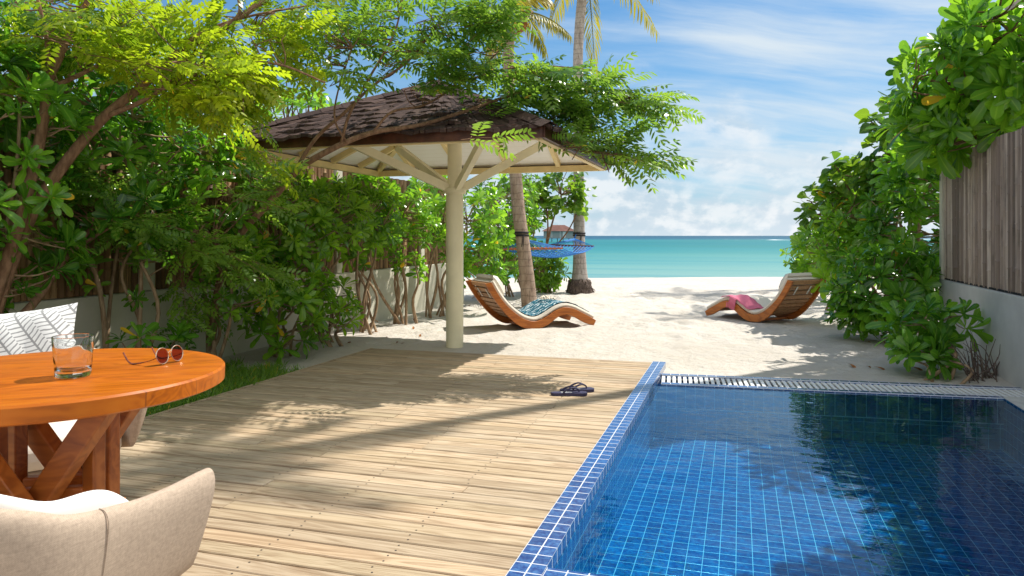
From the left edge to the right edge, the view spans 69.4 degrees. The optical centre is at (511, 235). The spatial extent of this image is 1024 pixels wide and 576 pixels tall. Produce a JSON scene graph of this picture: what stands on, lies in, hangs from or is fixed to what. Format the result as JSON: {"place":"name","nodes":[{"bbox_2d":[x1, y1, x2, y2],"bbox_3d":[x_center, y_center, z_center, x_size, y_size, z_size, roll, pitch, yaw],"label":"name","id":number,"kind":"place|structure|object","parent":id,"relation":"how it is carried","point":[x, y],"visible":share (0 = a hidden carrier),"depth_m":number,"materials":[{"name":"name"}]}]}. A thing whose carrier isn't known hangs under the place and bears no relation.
{"place":"outdoors","nodes":[
{"label":"outdoors","id":0,"kind":"place"},
{"bbox_2d":[145,355,303,417],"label":"grass","id":1,"kind":"structure","parent":0,"point":[235,373],"depth_m":6.06,"materials":[{"name":"green plant"}]},
{"bbox_2d":[0,0,1004,235],"label":"sky","id":2,"kind":"structure","parent":0,"point":[779,86],"materials":[{"name":"blue"}]},
{"bbox_2d":[146,277,1023,415],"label":"sand beach","id":3,"kind":"structure","parent":0,"point":[672,325],"depth_m":8.63,"materials":[{"name":"beige sand"}]},
{"bbox_2d":[0,1,98,313],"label":"broad leaf shrub","id":4,"kind":"object","parent":3,"relation":"on","point":[67,235],"visible":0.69,"depth_m":4.63,"materials":[{"name":"green plant"}]},
{"bbox_2d":[0,0,98,121],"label":"broad leaf tree","id":5,"kind":"object","parent":3,"relation":"on","point":[91,90],"visible":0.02,"depth_m":6.39,"materials":[{"name":"green plant"}]},
{"bbox_2d":[13,46,210,349],"bbox_3d":[-2.940,-0.127,5.632,1.199,2.795,1.470,0,0,17],"label":"broad leaf shrub","id":6,"kind":"object","parent":3,"relation":"on","point":[137,149],"visible":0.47,"depth_m":5.51,"materials":[{"name":"green plant"}]},
{"bbox_2d":[0,126,315,354],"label":"feather leaf tree","id":7,"kind":"object","parent":3,"relation":"on","point":[196,245],"visible":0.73,"depth_m":5.76,"materials":[{"name":"green plant"}]},
{"bbox_2d":[65,22,271,145],"bbox_3d":[-3.791,-0.503,8.295,2.148,3.534,2.396,0,0,17],"label":"broad leaf tree","id":8,"kind":"object","parent":3,"relation":"on","point":[126,129],"visible":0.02,"depth_m":7.69,"materials":[{"name":"green plant"}]},
{"bbox_2d":[0,0,348,313],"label":"feather leaf tree","id":9,"kind":"object","parent":3,"relation":"on","point":[222,91],"visible":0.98,"depth_m":4.79,"materials":[{"name":"green plant"}]},
{"bbox_2d":[109,79,293,358],"bbox_3d":[-2.624,-0.065,6.479,1.330,2.650,1.524,0,0,17],"label":"broad leaf shrub","id":10,"kind":"object","parent":3,"relation":"on","point":[222,153],"visible":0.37,"depth_m":6.31,"materials":[{"name":"green plant"}]},
{"bbox_2d":[0,121,463,356],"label":"garden wall","id":11,"kind":"structure","parent":3,"relation":"on","point":[88,315],"depth_m":6.68,"materials":[{"name":"beige paint"}]},
{"bbox_2d":[221,181,346,363],"bbox_3d":[-2.240,0.373,7.301,1.251,1.828,1.286,0,0,17],"label":"broad leaf shrub","id":12,"kind":"object","parent":3,"relation":"on","point":[291,252],"visible":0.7,"depth_m":7.04,"materials":[{"name":"green plant"}]},
{"bbox_2d":[256,75,346,122],"bbox_3d":[-3.074,-0.577,10.998,2.203,3.687,2.646,0,0,17],"label":"broad leaf tree","id":13,"kind":"object","parent":3,"relation":"on","point":[314,103],"visible":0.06,"depth_m":10.75,"materials":[{"name":"green plant"}]},
{"bbox_2d":[245,159,376,346],"bbox_3d":[-2.122,0.210,8.119,1.323,2.111,1.488,0,0,17],"label":"broad leaf shrub","id":14,"kind":"object","parent":3,"relation":"on","point":[340,304],"visible":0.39,"depth_m":8.01,"materials":[{"name":"green plant"}]},
{"bbox_2d":[332,179,404,334],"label":"broad leaf shrub","id":15,"kind":"object","parent":3,"relation":"on","point":[380,236],"visible":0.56,"depth_m":9.09,"materials":[{"name":"green plant"}]},
{"bbox_2d":[315,172,441,324],"bbox_3d":[-1.662,0.156,9.757,1.216,2.214,2.144,0,0,17],"label":"broad leaf shrub","id":16,"kind":"object","parent":3,"relation":"on","point":[393,188],"visible":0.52,"depth_m":10.01,"materials":[{"name":"green plant"}]},
{"bbox_2d":[120,348,651,575],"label":"wooden deck","id":17,"kind":"structure","parent":3,"relation":"on","point":[379,462],"depth_m":3.90,"materials":[{"name":"beige wood"}]},
{"bbox_2d":[28,348,146,474],"bbox_3d":[-1.858,0.813,2.870,0.718,0.721,0.623,0,0,-37],"label":"tub chair","id":18,"kind":"object","parent":17,"relation":"on","point":[62,429],"visible":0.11,"depth_m":2.81,"materials":[{"name":"beige fabric"}]},
{"bbox_2d":[0,303,77,355],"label":"throw pillow","id":19,"kind":"object","parent":18,"relation":"on","point":[34,331],"visible":0.37,"depth_m":3.07,"materials":[{"name":"white fabric"}]},
{"bbox_2d":[0,452,214,575],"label":"tub chair","id":20,"kind":"object","parent":17,"relation":"on","point":[110,533],"visible":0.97,"depth_m":1.59,"materials":[{"name":"beige fabric"}]},
{"bbox_2d":[0,348,224,500],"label":"round table","id":21,"kind":"object","parent":17,"relation":"on","point":[109,397],"visible":0.61,"depth_m":2.07,"materials":[{"name":"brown wood"}]},
{"bbox_2d":[51,333,94,378],"bbox_3d":[-1.246,0.341,2.098,0.106,0.115,0.106,0,0,17],"label":"drinking glass","id":22,"kind":"object","parent":21,"relation":"on","point":[72,356],"visible":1,"depth_m":2.06,"materials":[{"name":"clear glass"}]},
{"bbox_2d":[123,345,182,364],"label":"sunglasses","id":23,"kind":"object","parent":21,"relation":"on","point":[162,356],"visible":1,"depth_m":2.30,"materials":[{"name":"gold metal"}]},
{"bbox_2d":[551,385,586,395],"bbox_3d":[0.419,1.136,5.423,0.270,0.064,0.096,0,0,-1],"label":"flip flop","id":24,"kind":"object","parent":17,"relation":"on","point":[563,392],"visible":1,"depth_m":5.39,"materials":[{"name":"purple rubber"}]},
{"bbox_2d":[560,382,593,391],"bbox_3d":[0.488,1.136,5.544,0.270,0.064,0.096,0,0,-12],"label":"flip flop","id":25,"kind":"object","parent":17,"relation":"on","point":[588,389],"visible":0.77,"depth_m":5.52,"materials":[{"name":"purple rubber"}]},
{"bbox_2d":[208,80,614,347],"bbox_3d":[-0.785,-0.089,7.960,3.458,3.178,3.458,0,0,17],"label":"beach shelter","id":26,"kind":"object","parent":3,"relation":"on","point":[432,154],"visible":0.75,"depth_m":7.62,"materials":[{"name":"beige paint"}]},
{"bbox_2d":[399,175,469,317],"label":"broad leaf shrub","id":27,"kind":"object","parent":3,"relation":"on","point":[440,233],"visible":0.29,"depth_m":10.84,"materials":[{"name":"green plant"}]},
{"bbox_2d":[206,0,705,341],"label":"feather leaf tree","id":28,"kind":"object","parent":3,"relation":"on","point":[575,112],"visible":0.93,"depth_m":6.26,"materials":[{"name":"green plant"}]},
{"bbox_2d":[435,186,514,296],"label":"broad leaf shrub","id":29,"kind":"object","parent":3,"relation":"on","point":[483,248],"visible":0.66,"depth_m":11.22,"materials":[{"name":"green plant"}]},
{"bbox_2d":[468,174,545,296],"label":"broad leaf shrub","id":30,"kind":"object","parent":3,"relation":"on","point":[514,267],"visible":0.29,"depth_m":13.61,"materials":[{"name":"green plant"}]},
{"bbox_2d":[443,0,572,306],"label":"palm tree","id":31,"kind":"object","parent":3,"relation":"on","point":[527,279],"visible":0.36,"depth_m":12.46,"materials":[{"name":"brown plant"}]},
{"bbox_2d":[503,234,593,257],"bbox_3d":[0.797,0.186,14.009,0.964,0.472,3.088,0,0,28],"label":"rope hammock","id":32,"kind":"object","parent":31,"relation":"hanging from","point":[557,245],"visible":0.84,"depth_m":13.72,"materials":[{"name":"blue fabric"}]},
{"bbox_2d":[488,173,547,285],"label":"broad leaf shrub","id":33,"kind":"object","parent":3,"relation":"on","point":[533,202],"visible":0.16,"depth_m":14.48,"materials":[{"name":"green plant"}]},
{"bbox_2d":[466,274,595,328],"bbox_3d":[0.252,0.851,9.867,1.615,0.699,0.680,0,0,-25],"label":"wave lounger","id":34,"kind":"object","parent":3,"relation":"on","point":[488,291],"visible":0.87,"depth_m":9.62,"materials":[{"name":"brown wood"}]},
{"bbox_2d":[505,298,588,315],"bbox_3d":[0.338,0.900,9.927,1.283,0.287,0.605,0,0,-25],"label":"beach towel","id":35,"kind":"object","parent":34,"relation":"on","point":[536,307],"visible":0.5,"depth_m":9.88,"materials":[{"name":"blue fabric"}]},
{"bbox_2d":[539,295,555,299],"bbox_3d":[0.493,0.848,10.092,0.206,0.052,0.288,0,0,-25],"label":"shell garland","id":36,"kind":"object","parent":35,"relation":"on","point":[547,297],"visible":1,"depth_m":10.05},
{"bbox_2d":[517,250,571,292],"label":"broad leaf shrub","id":37,"kind":"object","parent":3,"relation":"on","point":[546,281],"visible":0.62,"depth_m":15.33,"materials":[{"name":"green plant"}]},
{"bbox_2d":[508,172,596,290],"bbox_3d":[0.783,-0.100,15.193,1.834,2.738,1.466,0,0,37],"label":"heart leaf tree","id":38,"kind":"object","parent":3,"relation":"on","point":[555,203],"visible":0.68,"depth_m":15.06,"materials":[{"name":"green plant"}]},
{"bbox_2d":[517,0,659,294],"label":"palm tree","id":39,"kind":"object","parent":3,"relation":"on","point":[580,282],"visible":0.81,"depth_m":15.71,"materials":[{"name":"grey plant"}]},
{"bbox_2d":[505,361,1023,575],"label":"swimming pool","id":40,"kind":"structure","parent":3,"relation":"in","point":[689,475],"depth_m":4.56,"materials":[{"name":"tile"}]},
{"bbox_2d":[705,272,825,321],"bbox_3d":[3.588,0.851,10.570,0.680,0.699,1.615,0,0,-29],"label":"wave lounger","id":41,"kind":"object","parent":3,"relation":"on","point":[795,297],"visible":0.9,"depth_m":10.16,"materials":[{"name":"brown wood"}]},
{"bbox_2d":[722,294,763,309],"bbox_3d":[3.317,0.962,10.648,0.364,0.210,0.536,0,0,-29],"label":"beach cloth","id":42,"kind":"object","parent":41,"relation":"on","point":[747,302],"visible":1,"depth_m":10.59,"materials":[{"name":"pink fabric"}]},
{"bbox_2d":[779,230,857,276],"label":"broad leaf shrub","id":43,"kind":"object","parent":3,"relation":"on","point":[793,264],"visible":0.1,"depth_m":13.29,"materials":[{"name":"green plant"}]},
{"bbox_2d":[783,179,892,309],"bbox_3d":[5.010,0.255,10.821,1.534,2.035,2.480,0,0,41],"label":"broad leaf shrub","id":44,"kind":"object","parent":3,"relation":"on","point":[843,224],"visible":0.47,"depth_m":10.13,"materials":[{"name":"green plant"}]},
{"bbox_2d":[792,79,938,292],"bbox_3d":[4.856,-0.366,10.283,1.288,3.274,2.445,0,0,-18],"label":"heart leaf tree","id":45,"kind":"object","parent":3,"relation":"on","point":[840,175],"visible":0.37,"depth_m":10.13,"materials":[{"name":"green plant"}]},
{"bbox_2d":[819,233,942,340],"bbox_3d":[4.533,0.645,8.705,1.297,1.344,2.398,0,0,44],"label":"broad leaf shrub","id":46,"kind":"object","parent":3,"relation":"on","point":[849,306],"visible":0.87,"depth_m":8.15,"materials":[{"name":"green plant"}]},
{"bbox_2d":[850,146,939,332],"bbox_3d":[4.783,0.064,8.803,1.323,2.419,1.559,0,0,17],"label":"broad leaf shrub","id":47,"kind":"object","parent":3,"relation":"on","point":[917,210],"visible":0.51,"depth_m":8.60,"materials":[{"name":"green plant"}]},
{"bbox_2d":[865,292,993,383],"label":"broad leaf shrub","id":48,"kind":"object","parent":3,"relation":"on","point":[933,339],"visible":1,"depth_m":6.38,"materials":[{"name":"green plant"}]},
{"bbox_2d":[866,0,1023,178],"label":"broad leaf tree","id":49,"kind":"object","parent":3,"relation":"on","point":[947,109],"visible":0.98,"depth_m":6.65,"materials":[{"name":"green plant"}]},
{"bbox_2d":[948,331,999,382],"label":"withered plant","id":50,"kind":"object","parent":3,"relation":"on","point":[986,371],"visible":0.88,"depth_m":6.16,"materials":[{"name":"brown plant"}]},
{"bbox_2d":[939,126,1023,390],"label":"garden wall","id":51,"kind":"structure","parent":3,"relation":"on","point":[981,231],"depth_m":6.49,"materials":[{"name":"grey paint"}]},
{"bbox_2d":[1004,0,1023,61],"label":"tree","id":52,"kind":"object","parent":3,"relation":"on","point":[1013,4],"depth_m":9.17,"materials":[{"name":"grey plant"}]},
{"bbox_2d":[463,236,933,277],"bbox_3d":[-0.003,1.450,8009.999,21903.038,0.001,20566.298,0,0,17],"label":"sea","id":53,"kind":"structure","parent":0,"point":[670,256],"depth_m":51.62,"materials":[{"name":"liquid"}]},
{"bbox_2d":[543,225,572,241],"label":"overwater villa","id":54,"kind":"object","parent":53,"relation":"in","point":[558,231],"visible":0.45,"depth_m":169.60,"materials":[{"name":"red"}]},
{"bbox_2d":[1003,396,1023,409],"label":"pool side paving","id":55,"kind":"structure","parent":0,"point":[1018,402],"depth_m":5.36,"materials":[{"name":"stone"}]}
]}

